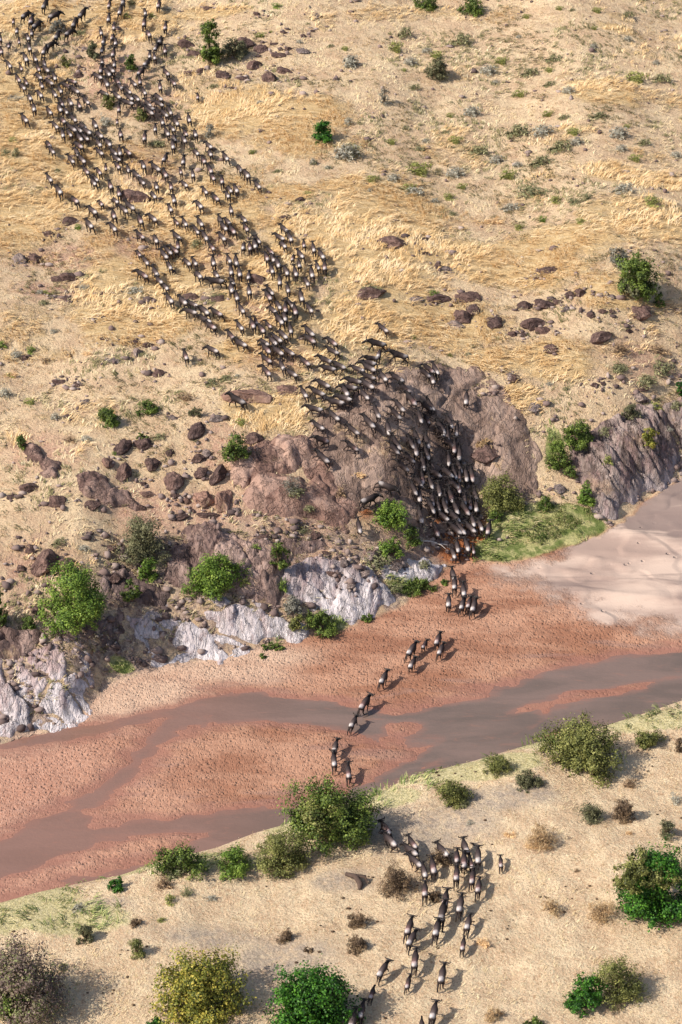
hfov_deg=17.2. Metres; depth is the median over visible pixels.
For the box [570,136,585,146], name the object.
scrub
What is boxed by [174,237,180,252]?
wildebeest
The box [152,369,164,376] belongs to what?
boulder
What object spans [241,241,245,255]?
wildebeest
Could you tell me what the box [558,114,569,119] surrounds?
scrub
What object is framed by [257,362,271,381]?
wildebeest
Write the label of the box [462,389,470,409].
wildebeest
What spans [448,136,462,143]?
scrub
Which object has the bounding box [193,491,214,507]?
boulder
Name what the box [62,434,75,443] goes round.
scrub
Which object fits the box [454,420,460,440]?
wildebeest
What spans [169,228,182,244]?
wildebeest
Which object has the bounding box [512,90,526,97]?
scrub
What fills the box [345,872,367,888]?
dead stump
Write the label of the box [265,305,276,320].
wildebeest
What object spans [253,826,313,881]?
bush
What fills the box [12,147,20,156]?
scrub
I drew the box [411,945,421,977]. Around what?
wildebeest
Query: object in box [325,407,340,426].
wildebeest
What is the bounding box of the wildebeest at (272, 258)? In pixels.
[266,252,274,265]
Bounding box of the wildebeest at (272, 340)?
[264,334,277,346]
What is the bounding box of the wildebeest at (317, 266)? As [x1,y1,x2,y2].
[313,260,320,276]
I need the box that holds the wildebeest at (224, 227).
[218,219,229,236]
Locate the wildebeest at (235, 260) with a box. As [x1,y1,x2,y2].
[232,252,239,269]
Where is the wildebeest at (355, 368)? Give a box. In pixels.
[347,363,365,378]
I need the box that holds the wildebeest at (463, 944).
[459,935,465,957]
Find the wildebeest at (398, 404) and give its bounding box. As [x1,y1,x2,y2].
[389,397,404,415]
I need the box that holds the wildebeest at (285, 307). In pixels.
[281,299,288,317]
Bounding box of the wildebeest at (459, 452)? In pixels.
[457,442,462,462]
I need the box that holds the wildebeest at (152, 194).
[149,190,156,204]
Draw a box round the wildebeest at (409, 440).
[403,433,414,448]
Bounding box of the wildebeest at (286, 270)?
[279,263,289,280]
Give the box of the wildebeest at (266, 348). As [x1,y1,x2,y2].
[257,342,271,359]
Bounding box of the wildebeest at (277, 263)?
[273,254,281,275]
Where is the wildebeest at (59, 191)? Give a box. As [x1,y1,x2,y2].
[51,183,63,202]
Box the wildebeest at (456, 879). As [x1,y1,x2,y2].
[452,862,461,890]
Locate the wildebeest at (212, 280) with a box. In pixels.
[201,275,226,289]
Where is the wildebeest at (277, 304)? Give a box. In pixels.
[272,300,281,313]
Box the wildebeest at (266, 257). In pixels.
[260,250,269,266]
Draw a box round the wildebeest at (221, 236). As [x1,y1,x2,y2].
[215,230,226,247]
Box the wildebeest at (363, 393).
[357,385,370,405]
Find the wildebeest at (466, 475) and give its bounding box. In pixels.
[462,464,469,487]
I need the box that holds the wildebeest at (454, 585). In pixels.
[450,575,458,597]
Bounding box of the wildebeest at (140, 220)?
[134,212,144,230]
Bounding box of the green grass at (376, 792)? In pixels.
[0,418,681,930]
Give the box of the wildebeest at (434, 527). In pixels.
[429,518,439,539]
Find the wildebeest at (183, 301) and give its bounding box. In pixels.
[175,293,188,307]
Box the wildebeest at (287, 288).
[284,280,290,297]
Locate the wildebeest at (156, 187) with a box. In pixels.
[152,181,158,193]
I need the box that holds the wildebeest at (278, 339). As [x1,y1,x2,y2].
[268,331,283,345]
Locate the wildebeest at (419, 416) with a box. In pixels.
[414,406,422,426]
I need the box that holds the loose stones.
[0,0,681,731]
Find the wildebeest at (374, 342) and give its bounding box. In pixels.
[362,336,387,354]
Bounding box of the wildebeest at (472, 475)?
[468,462,475,486]
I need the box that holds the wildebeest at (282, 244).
[278,240,287,253]
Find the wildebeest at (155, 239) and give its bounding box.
[150,234,158,249]
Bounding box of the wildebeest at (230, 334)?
[223,328,235,345]
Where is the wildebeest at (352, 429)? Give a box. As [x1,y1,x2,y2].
[342,420,359,441]
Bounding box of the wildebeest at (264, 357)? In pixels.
[258,350,272,368]
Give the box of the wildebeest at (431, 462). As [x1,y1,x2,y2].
[427,457,435,478]
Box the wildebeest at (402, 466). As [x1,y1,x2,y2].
[390,456,409,478]
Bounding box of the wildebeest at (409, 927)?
[403,913,417,943]
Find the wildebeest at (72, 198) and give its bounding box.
[67,195,80,210]
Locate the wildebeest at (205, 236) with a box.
[197,229,208,246]
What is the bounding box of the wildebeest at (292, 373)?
[283,365,298,383]
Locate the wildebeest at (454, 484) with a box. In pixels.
[443,474,458,495]
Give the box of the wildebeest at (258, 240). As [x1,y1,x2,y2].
[251,234,261,249]
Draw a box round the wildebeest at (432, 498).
[429,489,436,507]
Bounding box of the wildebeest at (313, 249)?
[309,240,316,257]
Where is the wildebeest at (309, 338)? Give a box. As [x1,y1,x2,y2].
[300,333,316,350]
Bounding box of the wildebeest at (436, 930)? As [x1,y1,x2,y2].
[431,916,443,945]
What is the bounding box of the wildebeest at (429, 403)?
[422,394,435,415]
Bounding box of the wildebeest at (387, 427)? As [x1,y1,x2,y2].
[382,417,391,438]
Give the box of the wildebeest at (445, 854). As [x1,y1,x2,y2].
[432,837,451,865]
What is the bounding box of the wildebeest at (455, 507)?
[450,498,459,518]
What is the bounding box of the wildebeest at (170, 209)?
[164,203,173,216]
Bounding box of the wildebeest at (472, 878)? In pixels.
[469,865,478,891]
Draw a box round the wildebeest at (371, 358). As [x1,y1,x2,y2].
[359,353,379,365]
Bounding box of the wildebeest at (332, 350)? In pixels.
[322,342,339,359]
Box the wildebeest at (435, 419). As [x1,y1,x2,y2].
[431,416,445,434]
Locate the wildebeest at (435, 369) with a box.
[429,360,439,381]
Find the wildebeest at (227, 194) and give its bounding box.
[221,189,230,203]
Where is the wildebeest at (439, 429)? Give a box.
[430,422,445,440]
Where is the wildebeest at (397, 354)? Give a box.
[384,346,408,365]
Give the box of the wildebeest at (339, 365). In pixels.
[331,359,346,373]
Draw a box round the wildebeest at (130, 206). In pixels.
[122,197,136,216]
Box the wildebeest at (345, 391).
[338,381,349,404]
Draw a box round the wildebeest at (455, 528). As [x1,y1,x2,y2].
[442,519,462,538]
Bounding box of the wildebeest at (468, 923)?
[463,910,474,937]
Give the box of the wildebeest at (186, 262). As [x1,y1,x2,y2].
[180,257,191,271]
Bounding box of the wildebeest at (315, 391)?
[305,383,326,402]
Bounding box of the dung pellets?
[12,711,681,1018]
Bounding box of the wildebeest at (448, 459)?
[444,449,451,469]
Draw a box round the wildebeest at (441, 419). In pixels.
[438,417,445,441]
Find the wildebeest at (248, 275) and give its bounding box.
[246,268,252,286]
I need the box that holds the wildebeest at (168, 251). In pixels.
[160,244,172,259]
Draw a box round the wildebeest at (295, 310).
[290,300,298,322]
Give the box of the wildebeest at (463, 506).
[458,497,469,519]
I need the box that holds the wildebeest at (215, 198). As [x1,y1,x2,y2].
[209,191,221,207]
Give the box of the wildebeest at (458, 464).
[453,457,462,473]
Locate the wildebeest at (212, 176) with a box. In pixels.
[207,172,215,185]
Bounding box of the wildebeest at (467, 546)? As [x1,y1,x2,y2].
[461,535,470,556]
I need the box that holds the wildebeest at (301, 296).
[296,287,304,308]
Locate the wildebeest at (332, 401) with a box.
[321,395,345,411]
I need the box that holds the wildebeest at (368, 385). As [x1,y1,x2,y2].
[358,376,375,396]
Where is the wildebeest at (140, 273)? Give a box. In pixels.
[131,267,149,283]
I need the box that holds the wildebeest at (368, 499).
[358,491,383,511]
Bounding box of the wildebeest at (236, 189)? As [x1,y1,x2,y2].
[230,182,239,199]
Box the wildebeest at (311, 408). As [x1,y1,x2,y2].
[301,401,324,418]
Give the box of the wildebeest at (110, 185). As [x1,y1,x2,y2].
[104,179,113,196]
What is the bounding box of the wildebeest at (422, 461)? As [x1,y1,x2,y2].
[418,450,425,474]
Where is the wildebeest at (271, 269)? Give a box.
[267,261,274,280]
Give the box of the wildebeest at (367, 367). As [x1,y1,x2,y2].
[358,359,377,376]
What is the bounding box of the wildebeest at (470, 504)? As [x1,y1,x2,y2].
[467,495,473,512]
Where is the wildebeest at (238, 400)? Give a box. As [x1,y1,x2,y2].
[224,389,247,412]
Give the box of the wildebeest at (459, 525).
[452,517,466,541]
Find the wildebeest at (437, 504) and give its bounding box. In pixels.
[434,495,441,517]
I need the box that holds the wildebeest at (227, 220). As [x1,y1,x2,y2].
[222,215,231,227]
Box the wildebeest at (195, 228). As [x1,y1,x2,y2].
[189,224,200,238]
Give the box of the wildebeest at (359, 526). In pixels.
[354,515,362,536]
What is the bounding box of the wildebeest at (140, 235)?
[133,228,145,242]
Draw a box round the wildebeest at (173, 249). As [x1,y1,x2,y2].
[166,243,178,258]
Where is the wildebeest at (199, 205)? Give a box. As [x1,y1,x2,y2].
[191,198,203,214]
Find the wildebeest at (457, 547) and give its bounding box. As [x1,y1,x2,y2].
[453,536,460,558]
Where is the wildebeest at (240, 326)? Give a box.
[233,318,244,335]
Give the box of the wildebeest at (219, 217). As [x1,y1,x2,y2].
[215,212,223,228]
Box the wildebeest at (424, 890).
[420,878,429,905]
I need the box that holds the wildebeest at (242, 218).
[236,214,247,225]
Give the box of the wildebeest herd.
[0,0,503,994]
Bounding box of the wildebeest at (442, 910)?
[438,897,451,932]
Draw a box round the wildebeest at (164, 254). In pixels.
[156,247,168,265]
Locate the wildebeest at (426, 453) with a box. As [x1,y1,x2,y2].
[419,440,429,463]
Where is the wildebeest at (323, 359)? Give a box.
[314,352,333,366]
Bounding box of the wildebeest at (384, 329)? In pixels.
[374,321,388,338]
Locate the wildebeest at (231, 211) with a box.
[229,203,233,217]
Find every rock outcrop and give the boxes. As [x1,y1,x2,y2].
[0,609,124,659]
[0,638,93,737]
[23,442,61,478]
[75,471,146,511]
[99,568,170,608]
[126,611,249,667]
[163,521,290,608]
[166,595,260,607]
[204,603,308,643]
[226,434,332,488]
[242,470,352,533]
[280,538,411,562]
[281,556,395,624]
[295,435,359,525]
[308,360,542,537]
[379,557,446,583]
[569,404,680,519]
[661,396,681,475]
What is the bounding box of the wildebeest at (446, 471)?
[437,461,453,480]
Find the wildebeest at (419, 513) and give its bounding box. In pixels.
[415,502,423,526]
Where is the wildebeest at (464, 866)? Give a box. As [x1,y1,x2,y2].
[459,848,469,875]
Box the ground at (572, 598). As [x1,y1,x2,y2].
[0,0,681,1023]
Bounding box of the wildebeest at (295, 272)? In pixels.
[290,262,298,283]
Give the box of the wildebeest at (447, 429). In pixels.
[444,423,451,447]
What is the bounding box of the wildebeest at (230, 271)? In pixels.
[227,262,234,278]
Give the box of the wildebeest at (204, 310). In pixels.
[195,303,210,319]
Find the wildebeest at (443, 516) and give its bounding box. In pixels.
[435,508,449,527]
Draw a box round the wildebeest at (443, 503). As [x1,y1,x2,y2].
[439,494,448,515]
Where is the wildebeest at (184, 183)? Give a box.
[177,180,189,190]
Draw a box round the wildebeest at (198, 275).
[191,270,202,284]
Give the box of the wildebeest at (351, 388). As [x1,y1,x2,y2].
[335,382,358,396]
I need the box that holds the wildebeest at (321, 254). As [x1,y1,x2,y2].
[315,247,325,262]
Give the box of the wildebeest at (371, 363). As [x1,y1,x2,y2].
[354,358,377,372]
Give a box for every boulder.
[6,494,13,499]
[12,253,26,263]
[17,565,25,571]
[18,483,38,493]
[20,355,27,360]
[25,544,37,553]
[26,253,41,263]
[30,548,59,576]
[31,606,42,614]
[43,231,54,236]
[48,495,65,507]
[51,276,63,282]
[52,379,63,383]
[58,557,75,571]
[59,272,78,281]
[62,216,76,225]
[62,295,71,300]
[73,72,83,77]
[79,399,89,405]
[84,500,101,510]
[101,457,114,467]
[104,358,121,362]
[107,545,116,551]
[108,573,123,583]
[113,438,131,454]
[115,462,131,482]
[121,189,149,202]
[128,340,140,344]
[133,348,141,356]
[133,438,153,450]
[140,491,155,497]
[141,342,154,347]
[144,458,160,471]
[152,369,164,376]
[163,471,184,490]
[165,449,175,455]
[168,416,177,419]
[170,493,179,497]
[172,514,189,520]
[177,39,194,48]
[181,292,198,300]
[183,71,193,75]
[183,497,190,503]
[187,50,199,56]
[187,421,204,439]
[191,453,205,463]
[193,467,207,478]
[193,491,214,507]
[196,68,206,72]
[196,512,219,517]
[201,449,210,457]
[202,6,212,10]
[209,414,222,421]
[209,464,226,485]
[210,295,223,301]
[215,70,229,79]
[215,493,229,513]
[217,489,232,502]
[220,389,272,403]
[232,37,254,49]
[237,76,247,80]
[244,432,263,445]
[246,60,261,69]
[249,274,267,284]
[253,44,267,52]
[256,533,270,538]
[261,71,277,81]
[271,52,285,57]
[276,385,297,395]
[277,66,291,73]
[277,215,291,221]
[295,48,309,53]
[311,531,320,539]
[322,551,330,556]
[326,571,341,577]
[340,559,349,567]
[346,584,355,588]
[356,286,386,299]
[360,569,369,578]
[366,551,379,558]
[377,235,406,248]
[390,562,404,570]
[409,296,423,301]
[416,237,427,240]
[426,294,450,303]
[434,262,441,268]
[441,266,449,270]
[445,320,464,328]
[453,310,471,323]
[454,291,480,302]
[466,304,479,315]
[471,445,498,464]
[486,316,501,329]
[507,373,519,381]
[508,331,516,336]
[510,374,519,382]
[517,301,531,309]
[519,317,546,330]
[528,402,541,412]
[534,299,555,308]
[535,327,549,334]
[537,266,556,274]
[543,344,558,353]
[552,299,563,304]
[553,484,565,493]
[564,291,574,298]
[574,288,584,297]
[586,312,595,318]
[589,331,612,344]
[598,309,606,313]
[631,305,651,320]
[633,393,647,402]
[637,387,648,391]
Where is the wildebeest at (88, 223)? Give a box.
[82,215,95,235]
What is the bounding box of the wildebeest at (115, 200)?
[109,196,119,209]
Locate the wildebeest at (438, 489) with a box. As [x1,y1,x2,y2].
[434,480,441,501]
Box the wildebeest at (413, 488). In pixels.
[407,478,417,498]
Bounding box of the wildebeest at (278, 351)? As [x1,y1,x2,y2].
[269,342,284,361]
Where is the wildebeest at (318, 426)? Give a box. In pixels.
[309,417,325,436]
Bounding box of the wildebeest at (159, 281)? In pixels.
[152,274,163,289]
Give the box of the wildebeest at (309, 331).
[300,323,315,340]
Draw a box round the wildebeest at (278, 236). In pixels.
[271,232,285,242]
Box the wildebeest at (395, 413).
[385,404,401,424]
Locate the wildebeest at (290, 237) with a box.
[284,229,293,247]
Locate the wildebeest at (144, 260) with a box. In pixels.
[138,254,149,269]
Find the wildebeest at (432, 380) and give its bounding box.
[429,371,435,388]
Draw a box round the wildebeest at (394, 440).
[388,431,401,455]
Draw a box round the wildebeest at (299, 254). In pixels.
[294,246,305,263]
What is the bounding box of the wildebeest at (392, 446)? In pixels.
[384,438,399,457]
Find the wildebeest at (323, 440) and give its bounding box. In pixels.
[308,432,328,448]
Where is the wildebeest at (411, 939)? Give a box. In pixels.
[405,926,421,955]
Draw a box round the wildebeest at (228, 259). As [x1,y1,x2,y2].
[223,252,232,265]
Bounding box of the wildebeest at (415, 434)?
[409,426,420,447]
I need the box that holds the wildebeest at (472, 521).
[470,512,476,528]
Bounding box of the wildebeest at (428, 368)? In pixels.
[418,362,434,377]
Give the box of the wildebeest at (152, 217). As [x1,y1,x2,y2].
[144,212,158,227]
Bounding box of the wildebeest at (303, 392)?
[297,384,308,402]
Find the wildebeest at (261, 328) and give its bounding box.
[255,321,265,338]
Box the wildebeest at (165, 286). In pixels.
[160,283,169,294]
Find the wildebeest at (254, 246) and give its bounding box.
[250,236,258,255]
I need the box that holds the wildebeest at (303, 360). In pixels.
[296,353,310,372]
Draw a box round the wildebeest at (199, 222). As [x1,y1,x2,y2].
[194,214,204,231]
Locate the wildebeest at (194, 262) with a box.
[190,256,198,270]
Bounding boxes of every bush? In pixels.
[0,592,7,628]
[0,927,81,1023]
[15,435,26,450]
[20,613,36,629]
[32,556,110,640]
[48,18,66,33]
[59,54,71,67]
[75,923,94,945]
[86,40,99,59]
[97,405,121,428]
[101,93,115,109]
[106,876,124,893]
[114,509,171,567]
[119,578,142,602]
[123,54,137,70]
[126,938,145,959]
[129,917,142,928]
[133,106,149,121]
[133,398,159,415]
[135,432,148,438]
[137,557,159,583]
[144,837,209,882]
[146,942,261,1023]
[146,1016,163,1023]
[181,550,252,601]
[188,406,202,417]
[202,123,214,137]
[216,842,253,882]
[218,36,249,61]
[219,432,251,463]
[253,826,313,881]
[258,653,266,658]
[261,641,284,650]
[262,953,366,1023]
[269,541,290,570]
[276,927,296,945]
[281,474,301,495]
[283,595,302,614]
[288,613,308,630]
[303,946,312,953]
[305,609,341,638]
[311,119,333,144]
[346,932,368,956]
[347,911,373,930]
[360,613,372,622]
[371,498,412,532]
[376,857,418,901]
[377,535,404,559]
[378,87,389,105]
[399,576,437,596]
[403,523,422,549]
[412,0,438,11]
[424,56,449,80]
[425,778,474,809]
[428,889,441,903]
[431,847,451,867]
[440,579,448,585]
[457,0,484,17]
[475,438,492,448]
[477,468,525,517]
[482,753,513,779]
[482,1005,504,1022]
[486,509,502,523]
[513,768,545,793]
[522,1015,544,1023]
[525,708,627,788]
[525,821,558,851]
[536,494,554,511]
[540,897,561,917]
[544,445,571,471]
[561,419,594,451]
[562,971,610,1017]
[563,465,577,478]
[572,800,605,824]
[575,480,596,506]
[583,898,617,924]
[589,952,650,1012]
[604,834,681,932]
[609,247,629,269]
[610,795,635,824]
[621,403,642,418]
[634,730,665,749]
[642,427,658,449]
[652,291,665,307]
[658,818,675,841]
[674,737,681,751]
[675,382,681,396]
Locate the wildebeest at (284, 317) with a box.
[280,311,287,326]
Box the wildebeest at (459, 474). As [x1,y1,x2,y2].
[456,466,464,483]
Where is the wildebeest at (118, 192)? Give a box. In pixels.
[114,184,121,201]
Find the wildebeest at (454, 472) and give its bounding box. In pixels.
[450,463,457,482]
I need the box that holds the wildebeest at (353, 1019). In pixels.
[348,1005,361,1023]
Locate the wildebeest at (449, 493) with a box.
[445,483,453,508]
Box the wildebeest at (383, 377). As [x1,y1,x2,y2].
[376,367,388,388]
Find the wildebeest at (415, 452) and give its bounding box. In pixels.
[411,436,418,460]
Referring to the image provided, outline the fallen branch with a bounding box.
[422,540,447,548]
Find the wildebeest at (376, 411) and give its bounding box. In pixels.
[370,401,380,422]
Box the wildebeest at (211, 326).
[202,317,217,336]
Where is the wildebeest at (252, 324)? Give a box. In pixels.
[246,315,256,335]
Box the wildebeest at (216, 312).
[208,304,224,321]
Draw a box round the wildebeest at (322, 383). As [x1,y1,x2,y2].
[310,377,331,393]
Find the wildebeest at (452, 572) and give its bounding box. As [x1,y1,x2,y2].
[448,565,456,581]
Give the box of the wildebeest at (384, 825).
[376,816,392,837]
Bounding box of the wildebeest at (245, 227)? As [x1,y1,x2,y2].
[240,221,249,236]
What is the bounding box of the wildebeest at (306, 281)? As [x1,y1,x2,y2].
[301,276,309,290]
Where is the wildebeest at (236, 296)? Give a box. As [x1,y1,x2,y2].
[232,289,239,307]
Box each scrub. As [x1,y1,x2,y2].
[0,148,10,155]
[0,339,7,348]
[0,387,11,398]
[4,371,18,377]
[7,95,24,100]
[11,347,21,360]
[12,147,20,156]
[23,397,37,405]
[25,346,35,354]
[38,299,49,305]
[40,356,50,364]
[50,412,59,421]
[51,537,67,547]
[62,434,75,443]
[70,902,82,912]
[71,30,85,36]
[73,223,80,229]
[78,282,89,290]
[79,435,93,441]
[79,545,90,550]
[99,112,111,127]
[123,286,143,293]
[147,140,163,147]
[152,433,165,439]
[155,875,173,890]
[160,4,171,11]
[161,860,191,879]
[165,892,176,906]
[176,392,195,401]
[180,884,193,896]
[190,239,202,249]
[203,378,216,387]
[205,895,216,901]
[207,290,227,296]
[216,374,231,382]
[235,417,245,426]
[239,577,250,584]
[254,33,265,37]
[271,2,283,8]
[279,577,287,592]
[288,487,305,497]
[298,526,308,533]
[303,504,313,512]
[332,143,360,160]
[336,485,346,497]
[340,142,362,157]
[342,53,360,69]
[344,55,353,68]
[344,117,351,125]
[351,472,365,478]
[360,281,382,290]
[363,174,378,183]
[364,546,394,570]
[386,579,402,593]
[387,174,401,182]
[388,40,403,53]
[394,26,412,39]
[399,186,424,194]
[400,183,416,192]
[403,56,418,66]
[405,83,420,90]
[406,161,432,176]
[414,146,425,150]
[418,559,431,569]
[421,47,432,53]
[427,49,445,58]
[429,287,438,295]
[443,191,455,200]
[445,165,464,179]
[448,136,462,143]
[449,33,471,45]
[454,183,467,189]
[459,800,468,808]
[462,144,489,154]
[463,105,481,117]
[476,937,489,948]
[479,64,498,75]
[484,215,504,223]
[488,154,504,164]
[494,57,509,64]
[499,169,516,179]
[499,202,519,211]
[501,123,530,138]
[502,830,516,838]
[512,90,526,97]
[512,161,523,168]
[514,223,522,230]
[516,179,551,198]
[517,67,541,77]
[525,154,554,167]
[531,124,555,137]
[540,80,554,87]
[541,54,560,62]
[541,110,554,117]
[543,67,553,72]
[544,139,573,154]
[549,439,565,453]
[550,194,563,204]
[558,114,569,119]
[562,85,576,93]
[566,127,582,135]
[567,195,582,206]
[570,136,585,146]
[576,216,585,224]
[583,189,592,200]
[589,111,608,119]
[591,7,602,13]
[598,427,613,436]
[601,454,613,464]
[607,126,631,139]
[608,182,636,194]
[612,361,626,372]
[612,363,629,373]
[613,342,622,355]
[614,342,627,356]
[616,144,627,151]
[618,11,634,17]
[622,777,637,788]
[623,36,633,41]
[624,71,649,83]
[626,153,642,162]
[634,374,658,388]
[637,138,650,145]
[643,194,664,207]
[647,73,672,82]
[647,344,673,355]
[651,354,676,378]
[651,400,663,410]
[670,150,681,158]
[670,792,681,805]
[671,400,681,409]
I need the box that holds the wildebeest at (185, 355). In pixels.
[179,348,188,366]
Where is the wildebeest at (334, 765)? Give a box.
[329,748,338,774]
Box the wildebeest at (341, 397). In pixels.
[332,392,353,407]
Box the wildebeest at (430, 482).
[426,471,433,489]
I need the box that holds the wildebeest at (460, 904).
[455,890,467,921]
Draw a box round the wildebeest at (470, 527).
[461,518,476,539]
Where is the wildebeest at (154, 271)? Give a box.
[149,264,159,283]
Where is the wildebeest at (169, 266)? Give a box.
[164,260,172,274]
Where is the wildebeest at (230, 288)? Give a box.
[226,279,234,298]
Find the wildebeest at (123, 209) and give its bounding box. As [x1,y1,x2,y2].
[115,204,128,218]
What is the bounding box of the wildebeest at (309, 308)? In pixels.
[304,301,313,318]
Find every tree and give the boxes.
[198,18,222,65]
[273,769,382,856]
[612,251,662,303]
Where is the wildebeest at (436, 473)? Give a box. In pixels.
[424,462,441,482]
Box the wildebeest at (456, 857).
[453,846,461,868]
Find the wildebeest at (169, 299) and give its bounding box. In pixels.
[162,291,174,309]
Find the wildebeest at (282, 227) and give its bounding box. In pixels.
[277,221,287,236]
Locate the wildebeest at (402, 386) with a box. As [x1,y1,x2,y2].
[394,379,410,393]
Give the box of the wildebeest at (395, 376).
[385,368,404,384]
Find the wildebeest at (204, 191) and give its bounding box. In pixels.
[199,184,208,200]
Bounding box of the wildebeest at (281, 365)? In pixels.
[276,357,286,377]
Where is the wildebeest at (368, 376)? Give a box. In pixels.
[356,368,376,384]
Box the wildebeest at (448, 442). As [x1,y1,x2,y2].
[437,433,452,453]
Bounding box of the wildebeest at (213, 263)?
[208,254,216,270]
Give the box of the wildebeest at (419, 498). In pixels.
[415,485,423,508]
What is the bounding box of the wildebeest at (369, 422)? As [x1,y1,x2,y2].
[358,411,375,435]
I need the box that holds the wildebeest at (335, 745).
[331,737,341,754]
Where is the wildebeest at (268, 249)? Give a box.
[263,245,274,255]
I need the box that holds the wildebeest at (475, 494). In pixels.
[471,485,478,501]
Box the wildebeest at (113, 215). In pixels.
[109,207,117,225]
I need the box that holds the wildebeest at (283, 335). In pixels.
[275,329,288,344]
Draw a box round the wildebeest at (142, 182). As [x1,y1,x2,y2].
[137,175,145,190]
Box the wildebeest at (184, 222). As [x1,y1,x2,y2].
[179,215,187,231]
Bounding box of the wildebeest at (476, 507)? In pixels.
[472,498,479,515]
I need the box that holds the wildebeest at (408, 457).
[399,448,415,469]
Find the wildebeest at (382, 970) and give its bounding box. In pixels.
[376,957,393,985]
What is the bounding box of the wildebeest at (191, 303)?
[186,297,200,312]
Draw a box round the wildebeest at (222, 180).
[219,173,224,189]
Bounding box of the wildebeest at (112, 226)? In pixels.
[104,220,117,237]
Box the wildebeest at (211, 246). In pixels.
[205,239,215,255]
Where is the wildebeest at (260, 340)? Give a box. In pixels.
[256,337,270,349]
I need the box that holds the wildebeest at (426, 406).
[416,399,431,415]
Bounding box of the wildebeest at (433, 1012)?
[428,997,441,1023]
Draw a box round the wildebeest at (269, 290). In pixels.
[263,283,275,300]
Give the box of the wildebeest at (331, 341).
[322,336,338,350]
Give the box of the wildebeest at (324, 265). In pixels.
[321,258,328,276]
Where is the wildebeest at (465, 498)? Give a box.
[462,490,468,504]
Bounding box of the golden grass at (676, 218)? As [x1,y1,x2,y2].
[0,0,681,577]
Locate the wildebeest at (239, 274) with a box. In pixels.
[235,264,242,284]
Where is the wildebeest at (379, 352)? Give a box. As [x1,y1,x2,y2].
[376,349,383,363]
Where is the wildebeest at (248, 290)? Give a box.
[245,282,252,301]
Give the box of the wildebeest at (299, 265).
[295,257,301,273]
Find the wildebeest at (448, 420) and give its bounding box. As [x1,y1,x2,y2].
[442,412,453,432]
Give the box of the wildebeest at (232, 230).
[226,221,237,240]
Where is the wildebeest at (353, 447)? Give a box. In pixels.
[341,437,358,457]
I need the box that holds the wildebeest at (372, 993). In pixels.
[367,984,375,1005]
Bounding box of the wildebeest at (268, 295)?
[261,287,272,304]
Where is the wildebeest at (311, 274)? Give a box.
[307,263,314,284]
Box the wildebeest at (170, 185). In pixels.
[166,181,173,193]
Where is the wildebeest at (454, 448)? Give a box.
[451,435,459,457]
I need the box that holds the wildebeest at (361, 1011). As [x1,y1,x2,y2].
[357,997,369,1023]
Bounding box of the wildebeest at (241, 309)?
[236,301,246,319]
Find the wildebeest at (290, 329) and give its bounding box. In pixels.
[286,321,293,339]
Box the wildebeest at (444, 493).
[442,487,448,509]
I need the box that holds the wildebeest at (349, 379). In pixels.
[340,374,364,390]
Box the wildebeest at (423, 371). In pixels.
[415,363,430,381]
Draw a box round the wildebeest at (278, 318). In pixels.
[272,310,285,331]
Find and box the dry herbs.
[0,0,681,714]
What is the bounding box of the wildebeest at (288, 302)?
[283,296,292,311]
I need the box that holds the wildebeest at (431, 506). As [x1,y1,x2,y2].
[422,496,435,517]
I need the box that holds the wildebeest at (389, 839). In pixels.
[378,829,398,852]
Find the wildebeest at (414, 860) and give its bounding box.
[403,850,420,871]
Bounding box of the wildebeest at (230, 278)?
[227,276,235,289]
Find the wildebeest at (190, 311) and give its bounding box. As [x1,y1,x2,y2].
[179,307,198,320]
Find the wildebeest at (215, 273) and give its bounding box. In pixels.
[211,270,219,278]
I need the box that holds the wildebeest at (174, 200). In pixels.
[168,192,176,208]
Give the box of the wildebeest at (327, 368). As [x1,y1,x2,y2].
[315,362,336,377]
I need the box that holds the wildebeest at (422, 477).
[418,467,424,488]
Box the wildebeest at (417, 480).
[409,472,423,490]
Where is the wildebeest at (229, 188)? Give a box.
[224,185,233,197]
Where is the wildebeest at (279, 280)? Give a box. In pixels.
[277,272,283,291]
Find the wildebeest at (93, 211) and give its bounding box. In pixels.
[84,203,98,221]
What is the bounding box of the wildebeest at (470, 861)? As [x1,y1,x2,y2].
[468,855,473,872]
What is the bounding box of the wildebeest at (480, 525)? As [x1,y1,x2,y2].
[475,517,483,537]
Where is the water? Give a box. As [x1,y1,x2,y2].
[0,652,681,898]
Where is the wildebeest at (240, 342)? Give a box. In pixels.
[232,335,249,353]
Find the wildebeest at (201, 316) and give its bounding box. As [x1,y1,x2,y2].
[196,311,212,331]
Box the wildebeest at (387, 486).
[373,481,400,497]
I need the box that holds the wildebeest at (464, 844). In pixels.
[458,834,470,858]
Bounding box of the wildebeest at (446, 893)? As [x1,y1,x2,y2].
[442,886,452,912]
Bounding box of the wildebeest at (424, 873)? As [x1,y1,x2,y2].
[418,860,427,882]
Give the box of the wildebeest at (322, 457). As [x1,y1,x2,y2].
[310,446,329,470]
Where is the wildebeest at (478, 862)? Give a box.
[473,844,483,870]
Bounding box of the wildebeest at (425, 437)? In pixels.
[422,428,430,452]
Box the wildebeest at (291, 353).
[279,344,295,361]
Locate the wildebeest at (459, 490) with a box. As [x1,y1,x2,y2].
[454,478,461,499]
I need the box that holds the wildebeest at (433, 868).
[426,854,437,879]
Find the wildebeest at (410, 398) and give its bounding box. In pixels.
[401,388,416,409]
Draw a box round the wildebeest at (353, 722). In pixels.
[347,712,360,735]
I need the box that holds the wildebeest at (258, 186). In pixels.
[251,178,261,193]
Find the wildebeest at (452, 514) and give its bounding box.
[447,506,460,523]
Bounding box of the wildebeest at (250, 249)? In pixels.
[246,240,252,257]
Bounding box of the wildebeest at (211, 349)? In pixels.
[201,345,220,359]

